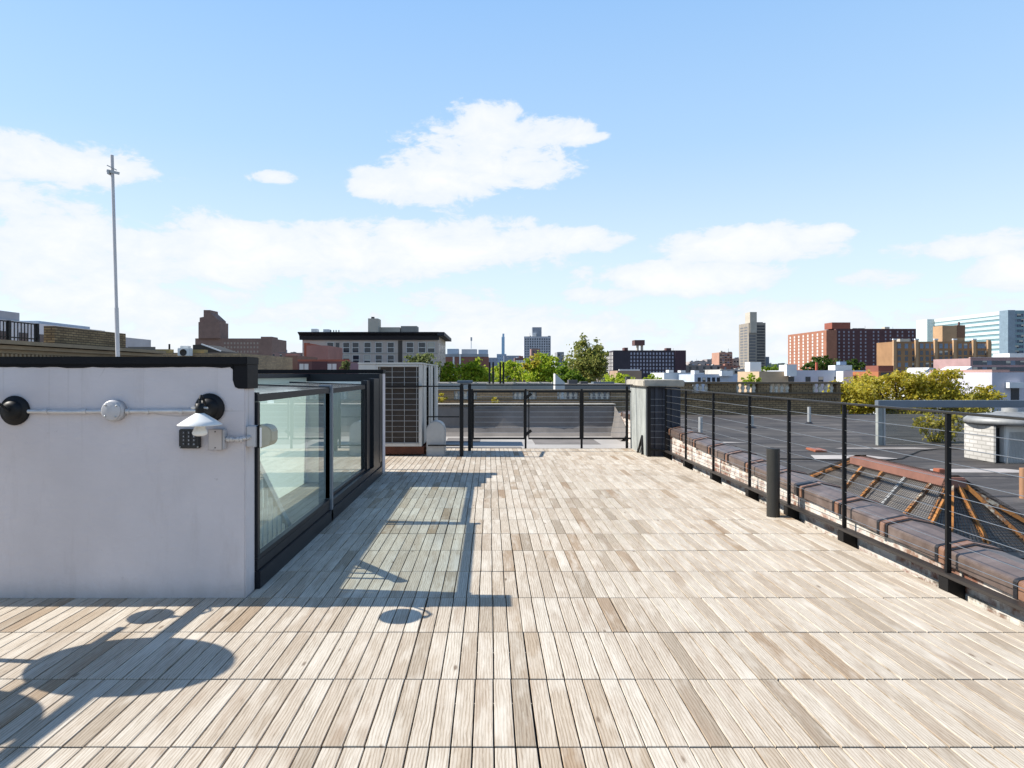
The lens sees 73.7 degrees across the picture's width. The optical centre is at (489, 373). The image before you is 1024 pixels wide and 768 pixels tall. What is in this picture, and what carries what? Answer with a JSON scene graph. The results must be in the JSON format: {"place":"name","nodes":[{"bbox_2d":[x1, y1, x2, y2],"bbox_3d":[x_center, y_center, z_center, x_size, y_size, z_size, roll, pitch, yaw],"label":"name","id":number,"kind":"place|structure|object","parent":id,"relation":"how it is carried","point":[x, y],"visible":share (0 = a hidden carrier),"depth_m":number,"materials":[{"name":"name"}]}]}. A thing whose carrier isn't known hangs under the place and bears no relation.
{"place":"outdoors","nodes":[
{"label":"outdoors","id":0,"kind":"place"},
{"bbox_2d":[0,310,150,347],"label":"modern block","id":1,"kind":"structure","parent":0,"point":[15,316],"depth_m":59.85,"materials":[{"name":"grey glass"}]},
{"bbox_2d":[0,326,165,356],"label":"brick building","id":2,"kind":"structure","parent":0,"point":[59,341],"depth_m":19.55,"materials":[{"name":"brick"}]},
{"bbox_2d":[0,320,38,341],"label":"terrace railing","id":3,"kind":"object","parent":2,"relation":"on","point":[8,331],"visible":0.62,"depth_m":17.90,"materials":[{"name":"metal"}]},
{"bbox_2d":[128,344,292,373],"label":"brick building","id":4,"kind":"structure","parent":0,"point":[267,362],"depth_m":32.54,"materials":[{"name":"brick"}]},
{"bbox_2d":[178,346,192,355],"bbox_3d":[-13.264,-0.989,29.843,0.573,0.451,0.715,0,0,0],"label":"condenser unit","id":5,"kind":"object","parent":4,"relation":"on","point":[185,350],"visible":1,"depth_m":29.50,"materials":[{"name":"white metal"}]},
{"bbox_2d":[193,344,237,352],"bbox_3d":[-14.893,-1.253,37.175,1.530,0.649,2.650,0,0,0],"label":"bulkhead","id":6,"kind":"object","parent":4,"relation":"on","point":[214,349],"visible":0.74,"depth_m":36.00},
{"bbox_2d":[195,310,286,355],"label":"brick tower","id":7,"kind":"structure","parent":0,"point":[212,328],"depth_m":420.00,"materials":[{"name":"brick"}]},
{"bbox_2d":[272,352,301,356],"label":"block","id":8,"kind":"structure","parent":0,"point":[282,354],"depth_m":300.00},
{"bbox_2d":[285,354,316,373],"bbox_3d":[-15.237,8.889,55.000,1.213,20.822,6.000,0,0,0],"label":"row house","id":9,"kind":"structure","parent":0,"point":[296,357],"depth_m":52.00,"materials":[{"name":"brown brick"}]},
{"bbox_2d":[304,343,342,358],"bbox_3d":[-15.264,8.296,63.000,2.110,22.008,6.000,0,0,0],"label":"row house","id":10,"kind":"structure","parent":0,"point":[321,351],"depth_m":60.00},
{"bbox_2d":[298,359,360,373],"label":"row house","id":11,"kind":"structure","parent":0,"point":[319,364],"depth_m":50.00,"materials":[{"name":"brick"}]},
{"bbox_2d":[346,363,358,373],"bbox_3d":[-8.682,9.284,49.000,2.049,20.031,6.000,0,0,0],"label":"row house","id":12,"kind":"structure","parent":0,"point":[353,366],"depth_m":46.00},
{"bbox_2d":[298,317,450,381],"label":"apartment block","id":13,"kind":"structure","parent":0,"point":[376,343],"depth_m":69.98,"materials":[{"name":"beige brick"}]},
{"bbox_2d":[343,342,349,352],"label":"window","id":14,"kind":"structure","parent":13,"relation":"in","point":[346,345],"depth_m":69.98,"materials":[{"name":"grey glass"}]},
{"bbox_2d":[352,342,358,352],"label":"window","id":15,"kind":"structure","parent":13,"relation":"in","point":[355,345],"depth_m":69.98,"materials":[{"name":"grey glass"}]},
{"bbox_2d":[352,355,359,361],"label":"window","id":16,"kind":"structure","parent":13,"relation":"in","point":[355,358],"depth_m":69.98,"materials":[{"name":"grey glass"}]},
{"bbox_2d":[364,342,370,352],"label":"window","id":17,"kind":"structure","parent":13,"relation":"in","point":[367,345],"depth_m":69.98,"materials":[{"name":"grey glass"}]},
{"bbox_2d":[364,355,370,362],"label":"window","id":18,"kind":"structure","parent":13,"relation":"in","point":[367,358],"depth_m":69.98,"materials":[{"name":"grey glass"}]},
{"bbox_2d":[375,342,381,352],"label":"window","id":19,"kind":"structure","parent":13,"relation":"in","point":[378,345],"depth_m":69.98,"materials":[{"name":"grey glass"}]},
{"bbox_2d":[375,355,381,362],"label":"window","id":20,"kind":"structure","parent":13,"relation":"in","point":[378,358],"depth_m":69.98,"materials":[{"name":"grey glass"}]},
{"bbox_2d":[387,342,393,352],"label":"window","id":21,"kind":"structure","parent":13,"relation":"in","point":[390,345],"depth_m":69.98,"materials":[{"name":"grey glass"}]},
{"bbox_2d":[387,355,393,362],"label":"window","id":22,"kind":"structure","parent":13,"relation":"in","point":[390,358],"depth_m":69.98,"materials":[{"name":"grey glass"}]},
{"bbox_2d":[406,342,413,352],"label":"window","id":23,"kind":"structure","parent":13,"relation":"in","point":[409,345],"depth_m":69.98,"materials":[{"name":"grey glass"}]},
{"bbox_2d":[418,342,425,352],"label":"window","id":24,"kind":"structure","parent":13,"relation":"in","point":[421,345],"depth_m":69.98,"materials":[{"name":"grey glass"}]},
{"bbox_2d":[427,342,434,352],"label":"window","id":25,"kind":"structure","parent":13,"relation":"in","point":[430,345],"depth_m":69.98,"materials":[{"name":"grey glass"}]},
{"bbox_2d":[446,337,488,377],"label":"brick block","id":26,"kind":"structure","parent":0,"point":[466,355],"depth_m":160.00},
{"bbox_2d":[438,382,552,398],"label":"parapet building","id":27,"kind":"structure","parent":0,"point":[484,387],"depth_m":38.00,"materials":[{"name":"grey"}]},
{"bbox_2d":[457,380,472,398],"bbox_3d":[-1.199,1.064,33.300,0.774,1.471,0.600,0,0,0],"label":"roof hood","id":28,"kind":"object","parent":27,"relation":"on","point":[464,381],"visible":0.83,"depth_m":33.03,"materials":[{"name":"grey metal"}]},
{"bbox_2d":[486,362,512,388],"bbox_3d":[0.484,0.669,33.400,1.277,2.461,0.800,0,0,0],"label":"chimney","id":29,"kind":"object","parent":27,"relation":"on","point":[499,387],"visible":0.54,"depth_m":33.36,"materials":[{"name":"metal"}]},
{"bbox_2d":[497,354,505,362],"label":"distant block","id":30,"kind":"structure","parent":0,"point":[500,357],"depth_m":1500.00,"materials":[{"name":"blue glass"}]},
{"bbox_2d":[502,334,504,353],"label":"glass tower","id":31,"kind":"structure","parent":0,"point":[503,344],"depth_m":2600.00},
{"bbox_2d":[504,356,518,361],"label":"distant block","id":32,"kind":"structure","parent":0,"point":[506,358],"depth_m":1300.00,"materials":[{"name":"blue concrete"}]},
{"bbox_2d":[0,0,1023,365],"label":"sky","id":33,"kind":"structure","parent":0,"point":[663,174],"materials":[{"name":"blue"}]},
{"bbox_2d":[514,356,525,381],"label":"brick block","id":34,"kind":"structure","parent":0,"point":[520,359],"depth_m":240.00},
{"bbox_2d":[530,348,539,361],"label":"brick block","id":35,"kind":"structure","parent":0,"point":[533,351],"depth_m":300.00,"materials":[{"name":"brown brick"}]},
{"bbox_2d":[523,327,550,359],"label":"white tower","id":36,"kind":"structure","parent":0,"point":[537,339],"depth_m":520.00,"materials":[{"name":"concrete"}]},
{"bbox_2d":[553,374,564,398],"bbox_3d":[3.405,0.900,33.450,0.464,1.800,0.900,0,0,0],"label":"roof wedge","id":37,"kind":"object","parent":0,"point":[557,379],"visible":0.36,"depth_m":33.00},
{"bbox_2d":[555,352,563,374],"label":"concrete block","id":38,"kind":"structure","parent":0,"point":[560,355],"depth_m":320.00,"materials":[{"name":"grey concrete"}]},
{"bbox_2d":[565,377,629,398],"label":"parapet building","id":39,"kind":"structure","parent":0,"point":[590,387],"depth_m":40.00,"materials":[{"name":"stone"}]},
{"bbox_2d":[610,369,641,382],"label":"parapet building","id":40,"kind":"structure","parent":0,"point":[637,373],"depth_m":90.00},
{"bbox_2d":[607,340,685,378],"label":"dark slab","id":41,"kind":"structure","parent":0,"point":[647,362],"depth_m":250.00,"materials":[{"name":"concrete"}]},
{"bbox_2d":[651,370,703,379],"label":"white house","id":42,"kind":"structure","parent":0,"point":[670,374],"depth_m":120.00,"materials":[{"name":"clear paint"}]},
{"bbox_2d":[686,359,706,364],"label":"block","id":43,"kind":"structure","parent":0,"point":[696,362],"depth_m":500.00,"materials":[{"name":"white concrete"}]},
{"bbox_2d":[686,364,719,373],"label":"block","id":44,"kind":"structure","parent":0,"point":[701,368],"depth_m":260.00,"materials":[{"name":"grey concrete"}]},
{"bbox_2d":[679,370,737,390],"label":"white house","id":45,"kind":"structure","parent":0,"point":[722,376],"depth_m":110.00,"materials":[{"name":"clear paint"}]},
{"bbox_2d":[712,349,731,365],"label":"pink block","id":46,"kind":"structure","parent":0,"point":[720,358],"depth_m":420.00,"materials":[{"name":"brick"}]},
{"bbox_2d":[707,363,739,369],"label":"block","id":47,"kind":"structure","parent":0,"point":[724,367],"depth_m":330.00,"materials":[{"name":"brown brick"}]},
{"bbox_2d":[705,369,744,373],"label":"block","id":48,"kind":"structure","parent":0,"point":[735,371],"depth_m":200.44,"materials":[{"name":"white concrete"}]},
{"bbox_2d":[732,357,738,365],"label":"pink block","id":49,"kind":"structure","parent":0,"point":[735,361],"depth_m":430.00,"materials":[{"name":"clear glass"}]},
{"bbox_2d":[739,312,768,368],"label":"concrete tower","id":50,"kind":"structure","parent":0,"point":[752,339],"depth_m":480.00,"materials":[{"name":"concrete"}]},
{"bbox_2d":[738,362,796,391],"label":"tan house","id":51,"kind":"structure","parent":0,"point":[754,368],"depth_m":92.00,"materials":[{"name":"beige paint"}]},
{"bbox_2d":[770,362,865,411],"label":"white house","id":52,"kind":"structure","parent":0,"point":[841,371],"depth_m":95.00,"materials":[{"name":"clear paint"}]},
{"bbox_2d":[788,322,915,369],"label":"brick slab","id":53,"kind":"structure","parent":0,"point":[843,341],"depth_m":350.00,"materials":[{"name":"brick"}]},
{"bbox_2d":[904,368,935,371],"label":"tent roof","id":54,"kind":"structure","parent":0,"point":[917,369],"depth_m":81.58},
{"bbox_2d":[877,322,991,370],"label":"tan block","id":55,"kind":"structure","parent":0,"point":[948,342],"depth_m":185.00,"materials":[{"name":"brown brick"}]},
{"bbox_2d":[941,366,971,369],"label":"tent roof","id":56,"kind":"structure","parent":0,"point":[965,368],"depth_m":71.06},
{"bbox_2d":[916,310,1023,356],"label":"glass block","id":57,"kind":"structure","parent":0,"point":[1003,331],"depth_m":486.73,"materials":[{"name":"glass"}]},
{"bbox_3d":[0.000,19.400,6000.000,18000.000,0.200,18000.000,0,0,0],"label":"ground","id":58,"kind":"structure","parent":0,"visible":0},
{"bbox_2d":[339,360,350,373],"bbox_3d":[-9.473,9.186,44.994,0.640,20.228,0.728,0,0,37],"label":"tree","id":59,"kind":"object","parent":58,"relation":"on","point":[346,363],"visible":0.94,"depth_m":44.88,"materials":[{"name":"green plant"}]},
{"bbox_2d":[403,353,442,379],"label":"tree","id":60,"kind":"object","parent":58,"relation":"on","point":[422,358],"visible":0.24,"depth_m":65.37,"materials":[{"name":"green plant"}]},
{"bbox_2d":[263,403,629,767],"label":"apartment building","id":61,"kind":"structure","parent":58,"relation":"on","point":[299,502],"depth_m":15.32,"materials":[{"name":"concrete"}]},
{"bbox_2d":[106,155,119,356],"bbox_3d":[-5.262,-0.836,9.587,0.214,4.474,0.086,0,0,0],"label":"mast","id":62,"kind":"object","parent":61,"relation":"on","point":[111,172],"visible":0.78,"depth_m":9.58,"materials":[{"name":"metal"}]},
{"bbox_2d":[0,357,385,599],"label":"stair bulkhead","id":63,"kind":"object","parent":61,"relation":"on","point":[131,505],"visible":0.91,"depth_m":3.96,"materials":[{"name":"paint"}]},
{"bbox_2d":[0,396,29,424],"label":"wall lamp","id":64,"kind":"object","parent":63,"relation":"attached to","point":[13,410],"visible":1,"depth_m":3.92,"materials":[{"name":"black paint"}]},
{"bbox_2d":[27,409,100,413],"bbox_3d":[-2.442,0.218,3.935,0.439,0.030,0.031,0,0,0],"label":"conduit","id":65,"kind":"object","parent":63,"relation":"attached to","point":[48,411],"visible":0.85,"depth_m":3.92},
{"bbox_2d":[101,400,126,421],"bbox_3d":[-2.161,0.213,3.922,0.124,0.124,0.064,0,0,0],"label":"junction box","id":66,"kind":"object","parent":63,"relation":"attached to","point":[112,410],"visible":1,"depth_m":3.89,"materials":[{"name":"metal"}]},
{"bbox_2d":[125,409,194,413],"bbox_3d":[-1.892,0.218,3.935,0.409,0.030,0.031,0,0,0],"label":"conduit","id":67,"kind":"object","parent":63,"relation":"attached to","point":[149,411],"visible":0.91,"depth_m":3.93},
{"bbox_2d":[179,429,200,447],"bbox_3d":[-1.729,0.376,3.938,0.120,0.111,0.033,0,0,0],"label":"keypad","id":68,"kind":"object","parent":63,"relation":"attached to","point":[187,439],"visible":0.9,"depth_m":3.93,"materials":[{"name":"black plastic"}]},
{"bbox_2d":[177,393,224,435],"bbox_3d":[-1.592,0.229,3.793,0.232,0.231,0.319,0,0,0],"label":"wall lamp","id":69,"kind":"object","parent":63,"relation":"attached to","point":[209,408],"visible":1,"depth_m":3.74,"materials":[{"name":"black paint"}]},
{"bbox_2d":[208,429,226,449],"bbox_3d":[-1.564,0.378,3.926,0.090,0.121,0.056,0,0,0],"label":"switch box","id":70,"kind":"object","parent":63,"relation":"attached to","point":[216,439],"visible":1,"depth_m":3.90,"materials":[{"name":"grey paint"}]},
{"bbox_2d":[225,436,251,441],"bbox_3d":[-1.444,0.375,3.934,0.152,0.035,0.059,0,0,-17],"label":"conduit","id":71,"kind":"object","parent":63,"relation":"attached to","point":[233,439],"visible":1,"depth_m":3.92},
{"bbox_2d":[246,424,277,447],"bbox_3d":[-1.338,0.366,4.008,0.152,0.137,0.125,0,0,0],"label":"security light","id":72,"kind":"object","parent":63,"relation":"attached to","point":[263,435],"visible":1,"depth_m":3.96,"materials":[{"name":"white plastic"}]},
{"bbox_2d":[260,461,291,548],"bbox_3d":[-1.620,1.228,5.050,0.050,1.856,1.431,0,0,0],"label":"staircase","id":73,"kind":"structure","parent":61,"relation":"on","point":[273,509],"depth_m":5.04,"materials":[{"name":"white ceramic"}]},
{"bbox_2d":[426,364,433,429],"bbox_3d":[-1.545,0.552,12.495,1.070,1.455,0.830,0,0,0],"label":"condenser unit","id":74,"kind":"object","parent":61,"relation":"on","point":[429,391],"visible":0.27,"depth_m":12.27,"materials":[{"name":"metal"}]},
{"bbox_2d":[427,365,437,420],"bbox_3d":[-1.545,0.552,13.745,1.070,1.455,0.830,0,0,0],"label":"condenser unit","id":75,"kind":"object","parent":61,"relation":"on","point":[435,391],"visible":0.19,"depth_m":13.52,"materials":[{"name":"metal"}]},
{"bbox_2d":[426,420,445,455],"bbox_3d":[-0.915,1.077,10.975,0.517,0.645,0.450,0,0,0],"label":"pipe portal","id":76,"kind":"object","parent":61,"relation":"on","point":[436,432],"visible":0.63,"depth_m":10.80,"materials":[{"name":"metal"}]},
{"bbox_2d":[385,383,633,455],"bbox_3d":[0.382,0.779,11.344,4.342,1.241,1.247,0,0,0],"label":"cable fence","id":77,"kind":"object","parent":61,"relation":"on","point":[471,437],"visible":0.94,"depth_m":11.93,"materials":[{"name":"metal"}]},
{"bbox_2d":[0,448,1023,767],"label":"deck","id":78,"kind":"structure","parent":61,"relation":"on","point":[680,616],"depth_m":3.23,"materials":[{"name":"wood"}]},
{"bbox_2d":[358,363,426,453],"bbox_3d":[-1.545,0.552,11.165,1.070,1.455,0.830,0,0,0],"label":"condenser unit","id":79,"kind":"object","parent":78,"relation":"on","point":[405,420],"visible":0.65,"depth_m":10.81,"materials":[{"name":"metal"}]},
{"bbox_2d":[626,386,665,456],"bbox_3d":[2.569,0.775,11.285,0.291,1.150,1.353,0,0,-4],"label":"cable railing","id":80,"kind":"object","parent":78,"relation":"on","point":[649,437],"visible":0.7,"depth_m":10.65,"materials":[{"name":"metal"}]},
{"bbox_2d":[766,448,779,517],"bbox_3d":[2.585,1.016,6.220,0.115,0.669,0.115,0,0,0],"label":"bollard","id":81,"kind":"object","parent":78,"relation":"on","point":[772,482],"visible":0.83,"depth_m":6.17,"materials":[{"name":"metal"}]},
{"bbox_2d":[626,379,683,455],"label":"chimney pier","id":82,"kind":"structure","parent":61,"relation":"on","point":[638,417],"depth_m":10.74,"materials":[{"name":"grey paint"}]},
{"bbox_2d":[663,388,1023,611],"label":"cable railing","id":83,"kind":"object","parent":61,"relation":"on","point":[949,581],"visible":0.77,"depth_m":5.14,"materials":[{"name":"metal"}]},
{"bbox_2d":[440,361,462,381],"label":"tree","id":84,"kind":"object","parent":58,"relation":"on","point":[449,370],"visible":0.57,"depth_m":73.23,"materials":[{"name":"green plant"}]},
{"bbox_2d":[451,357,497,381],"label":"tree","id":85,"kind":"object","parent":58,"relation":"on","point":[473,371],"visible":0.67,"depth_m":77.16,"materials":[{"name":"green plant"}]},
{"bbox_2d":[491,359,524,381],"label":"tree","id":86,"kind":"object","parent":58,"relation":"on","point":[510,372],"visible":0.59,"depth_m":83.29,"materials":[{"name":"green plant"}]},
{"bbox_2d":[517,350,561,381],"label":"tree","id":87,"kind":"object","parent":58,"relation":"on","point":[539,370],"visible":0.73,"depth_m":78.56,"materials":[{"name":"green plant"}]},
{"bbox_2d":[546,361,586,382],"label":"tree","id":88,"kind":"object","parent":58,"relation":"on","point":[564,373],"visible":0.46,"depth_m":75.58,"materials":[{"name":"green plant"}]},
{"bbox_2d":[559,333,608,382],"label":"tree","id":89,"kind":"object","parent":58,"relation":"on","point":[590,364],"visible":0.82,"depth_m":84.92,"materials":[{"name":"green plant"}]},
{"bbox_2d":[601,373,635,383],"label":"tree","id":90,"kind":"object","parent":58,"relation":"on","point":[620,377],"visible":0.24,"depth_m":65.77,"materials":[{"name":"green plant"}]},
{"bbox_2d":[741,373,761,391],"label":"tree","id":91,"kind":"object","parent":58,"relation":"on","point":[750,378],"visible":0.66,"depth_m":79.70,"materials":[{"name":"green plant"}]},
{"bbox_2d":[761,364,779,370],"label":"tree","id":92,"kind":"object","parent":58,"relation":"on","point":[765,368],"visible":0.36,"depth_m":148.96,"materials":[{"name":"green plant"}]},
{"bbox_2d":[611,406,1023,627],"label":"party wall","id":93,"kind":"structure","parent":58,"relation":"on","point":[1002,571],"depth_m":5.04,"materials":[{"name":"brick"}]},
{"bbox_2d":[800,355,840,369],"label":"tree","id":94,"kind":"object","parent":58,"relation":"on","point":[821,361],"visible":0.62,"depth_m":139.56,"materials":[{"name":"green plant"}]},
{"bbox_2d":[681,414,1023,516],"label":"flat roof","id":95,"kind":"structure","parent":58,"relation":"on","point":[999,481],"depth_m":14.64,"materials":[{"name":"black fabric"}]},
{"bbox_2d":[698,417,702,432],"bbox_3d":[5.100,1.275,16.500,0.260,0.450,0.253,0,0,0],"label":"vent pipe","id":96,"kind":"object","parent":95,"relation":"on","point":[700,423],"visible":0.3,"depth_m":16.47,"materials":[{"name":"metal"}]},
{"bbox_2d":[681,382,842,414],"bbox_3d":[9.716,0.904,25.175,6.401,1.192,0.470,0,0,0],"label":"balustrade","id":97,"kind":"object","parent":95,"relation":"on","point":[797,390],"visible":0.93,"depth_m":25.00,"materials":[{"name":"brown brick"}]},
{"bbox_2d":[682,398,839,399],"bbox_3d":[9.709,0.940,24.974,6.170,0.080,0.049,0,0,0],"label":"dentil course","id":98,"kind":"object","parent":97,"relation":"attached to","point":[762,398],"visible":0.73,"depth_m":24.95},
{"bbox_2d":[805,407,813,423],"bbox_3d":[9.600,1.250,20.500,0.260,0.500,0.253,0,0,0],"label":"vent pipe","id":99,"kind":"object","parent":95,"relation":"on","point":[809,416],"visible":1,"depth_m":20.45,"materials":[{"name":"metal"}]},
{"bbox_2d":[806,447,826,451],"bbox_3d":[6.348,1.480,13.238,0.240,0.040,0.499,0,0,5],"label":"roof debris","id":100,"kind":"object","parent":95,"relation":"on","point":[815,450],"visible":0.85,"depth_m":13.13,"materials":[{"name":"ceramic"}]},
{"bbox_2d":[780,449,960,460],"bbox_3d":[7.753,1.488,12.540,8.307,0.017,0.921,0,0,-22],"label":"cable","id":101,"kind":"object","parent":95,"relation":"on","point":[887,460],"visible":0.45,"depth_m":11.90,"materials":[{"name":"black paint"}]},
{"bbox_2d":[808,455,1023,559],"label":"skylight","id":102,"kind":"object","parent":95,"relation":"on","point":[999,534],"visible":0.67,"depth_m":5.46,"materials":[{"name":"brown metal"}]},
{"bbox_2d":[911,412,963,441],"bbox_3d":[9.799,1.202,14.878,1.282,0.800,0.603,0,0,0],"label":"shrub","id":103,"kind":"object","parent":95,"relation":"on","point":[937,424],"visible":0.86,"depth_m":14.87,"materials":[{"name":"green plant"}]},
{"bbox_2d":[875,400,1023,445],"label":"steel frame","id":104,"kind":"object","parent":95,"relation":"on","point":[881,426],"visible":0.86,"depth_m":14.20,"materials":[{"name":"grey paint"}]},
{"bbox_2d":[963,408,1023,463],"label":"chimney","id":105,"kind":"object","parent":95,"relation":"on","point":[1001,427],"visible":0.94,"depth_m":11.51,"materials":[{"name":"brick"}]},
{"bbox_2d":[1019,468,1023,498],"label":"vent pipe","id":106,"kind":"object","parent":95,"relation":"on","point":[1021,482],"visible":1,"depth_m":8.18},
{"bbox_2d":[844,358,865,369],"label":"tree","id":107,"kind":"object","parent":58,"relation":"on","point":[856,366],"visible":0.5,"depth_m":134.38,"materials":[{"name":"green plant"}]},
{"bbox_2d":[853,366,900,413],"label":"brown house","id":108,"kind":"structure","parent":58,"relation":"on","point":[877,371],"depth_m":88.66,"materials":[{"name":"red brick"}]},
{"bbox_2d":[822,367,1006,413],"bbox_3d":[17.927,9.515,29.499,7.461,19.573,4.289,0,0,8],"label":"tree","id":109,"kind":"object","parent":58,"relation":"on","point":[934,384],"visible":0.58,"depth_m":28.54,"materials":[{"name":"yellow plant"}]},
{"bbox_2d":[909,370,1023,412],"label":"white house","id":110,"kind":"structure","parent":58,"relation":"on","point":[1009,384],"depth_m":42.00,"materials":[{"name":"clear paint"}]},
{"bbox_2d":[1011,388,1018,399],"bbox_3d":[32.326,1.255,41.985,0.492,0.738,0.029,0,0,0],"label":"doorway","id":111,"kind":"structure","parent":110,"relation":"in","point":[1014,391],"depth_m":41.97,"materials":[{"name":"grey glass"}]},
{"bbox_2d":[933,353,1023,371],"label":"building","id":112,"kind":"structure","parent":58,"relation":"on","point":[1012,362],"depth_m":120.00,"materials":[{"name":"brick"}]},
{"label":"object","id":113,"kind":"structure","parent":58,"relation":"on","visible":0},
{"bbox_2d":[438,389,629,411],"bbox_3d":[0.601,1.367,27.175,10.292,1.467,0.470,0,0,0],"label":"balustrade","id":114,"kind":"object","parent":113,"relation":"on","point":[619,406],"visible":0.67,"depth_m":27.01,"materials":[{"name":"beige concrete"}]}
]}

